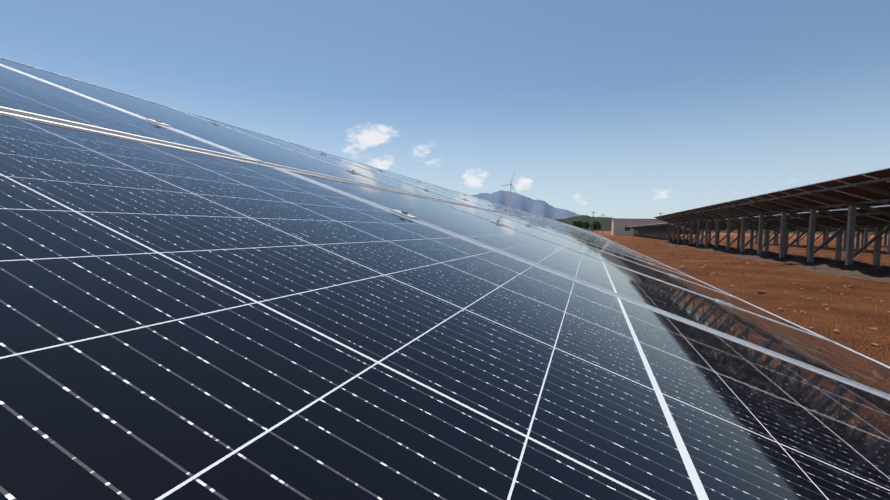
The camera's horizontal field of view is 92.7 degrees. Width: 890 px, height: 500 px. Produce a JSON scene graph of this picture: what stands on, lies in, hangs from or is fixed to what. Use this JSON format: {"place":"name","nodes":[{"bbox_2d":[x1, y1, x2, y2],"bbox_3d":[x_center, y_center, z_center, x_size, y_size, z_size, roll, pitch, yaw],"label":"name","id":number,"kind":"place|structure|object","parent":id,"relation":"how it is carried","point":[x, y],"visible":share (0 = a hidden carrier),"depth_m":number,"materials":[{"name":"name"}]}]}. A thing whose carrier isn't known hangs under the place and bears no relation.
{"place":"outdoors","nodes":[
{"label":"outdoors","id":0,"kind":"place"},
{"bbox_2d":[0,0,889,218],"label":"sky","id":1,"kind":"structure","parent":0,"point":[627,109],"materials":[{"name":"blue"}]},
{"bbox_2d":[499,173,515,206],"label":"wind turbine","id":2,"kind":"object","parent":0,"point":[510,184],"visible":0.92,"depth_m":1325.80,"materials":[{"name":"white metal"}]},
{"bbox_2d":[471,190,580,219],"bbox_3d":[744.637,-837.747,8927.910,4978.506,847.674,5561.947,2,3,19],"label":"mountain","id":3,"kind":"structure","parent":0,"point":[542,208],"depth_m":8194.76,"materials":[{"name":"blue"}]},
{"bbox_2d":[555,215,686,230],"bbox_3d":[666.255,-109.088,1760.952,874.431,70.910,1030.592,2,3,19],"label":"hill","id":4,"kind":"structure","parent":0,"point":[607,223],"depth_m":1653.26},
{"bbox_2d":[590,231,889,366],"bbox_3d":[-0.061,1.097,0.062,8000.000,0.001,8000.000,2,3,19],"label":"ground","id":5,"kind":"structure","parent":0,"point":[852,316],"depth_m":8.85,"materials":[{"name":"brown soil"}]},
{"bbox_2d":[0,57,889,499],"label":"solar table","id":6,"kind":"object","parent":5,"relation":"on","point":[194,307],"visible":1,"depth_m":0.31,"materials":[{"name":"blue glass"}]},
{"bbox_2d":[577,221,583,227],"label":"tree","id":7,"kind":"object","parent":5,"relation":"on","point":[580,223],"visible":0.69,"depth_m":263.96,"materials":[{"name":"green plant"}]},
{"bbox_2d":[583,222,590,229],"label":"tree","id":8,"kind":"object","parent":5,"relation":"on","point":[585,224],"visible":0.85,"depth_m":268.81,"materials":[{"name":"green plant"}]},
{"bbox_2d":[592,221,600,227],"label":"tree","id":9,"kind":"object","parent":5,"relation":"on","point":[597,224],"visible":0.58,"depth_m":248.87,"materials":[{"name":"green plant"}]},
{"bbox_2d":[611,218,670,235],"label":"substation building","id":10,"kind":"structure","parent":5,"relation":"on","point":[620,226],"depth_m":103.95,"materials":[{"name":"grey concrete"}]},
{"bbox_2d":[634,235,693,241],"bbox_3d":[34.658,-2.159,71.093,3.100,0.316,51.000,2,3,19],"label":"soil berm row","id":11,"kind":"object","parent":5,"relation":"on","point":[658,238],"visible":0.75,"depth_m":58.41,"materials":[{"name":"brown soil"}]},
{"bbox_2d":[629,223,701,239],"bbox_3d":[34.951,-2.917,71.439,3.668,2.410,52.010,2,3,19],"label":"solar table","id":12,"kind":"object","parent":5,"relation":"on","point":[660,229],"visible":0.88,"depth_m":62.31,"materials":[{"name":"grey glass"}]},
{"bbox_2d":[616,242,889,345],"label":"loose stones","id":13,"kind":"object","parent":5,"relation":"on","point":[781,308],"visible":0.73,"depth_m":11.28,"materials":[{"name":"brown stone"}]},
{"bbox_2d":[654,167,889,265],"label":"solar table","id":14,"kind":"object","parent":5,"relation":"on","point":[850,204],"visible":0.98,"depth_m":15.78,"materials":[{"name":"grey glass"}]},
{"bbox_2d":[660,240,889,282],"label":"soil berm row","id":15,"kind":"object","parent":5,"relation":"on","point":[869,271],"visible":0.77,"depth_m":14.03,"materials":[{"name":"brown soil"}]},
{"bbox_2d":[677,243,889,277],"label":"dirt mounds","id":16,"kind":"object","parent":5,"relation":"on","point":[825,266],"visible":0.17,"depth_m":14.28,"materials":[{"name":"brown soil"}]},
{"bbox_2d":[755,229,889,253],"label":"solar table","id":17,"kind":"object","parent":5,"relation":"on","point":[826,232],"visible":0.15,"depth_m":30.98,"materials":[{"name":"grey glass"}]},
{"bbox_2d":[861,232,888,245],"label":"solar table","id":18,"kind":"object","parent":5,"relation":"on","point":[884,237],"depth_m":41.83,"materials":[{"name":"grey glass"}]},
{"bbox_2d":[700,230,888,234],"bbox_3d":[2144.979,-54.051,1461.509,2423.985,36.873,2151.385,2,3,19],"label":"hill","id":19,"kind":"structure","parent":0,"point":[772,232],"depth_m":1720.03,"materials":[{"name":"brown soil"}]}
]}

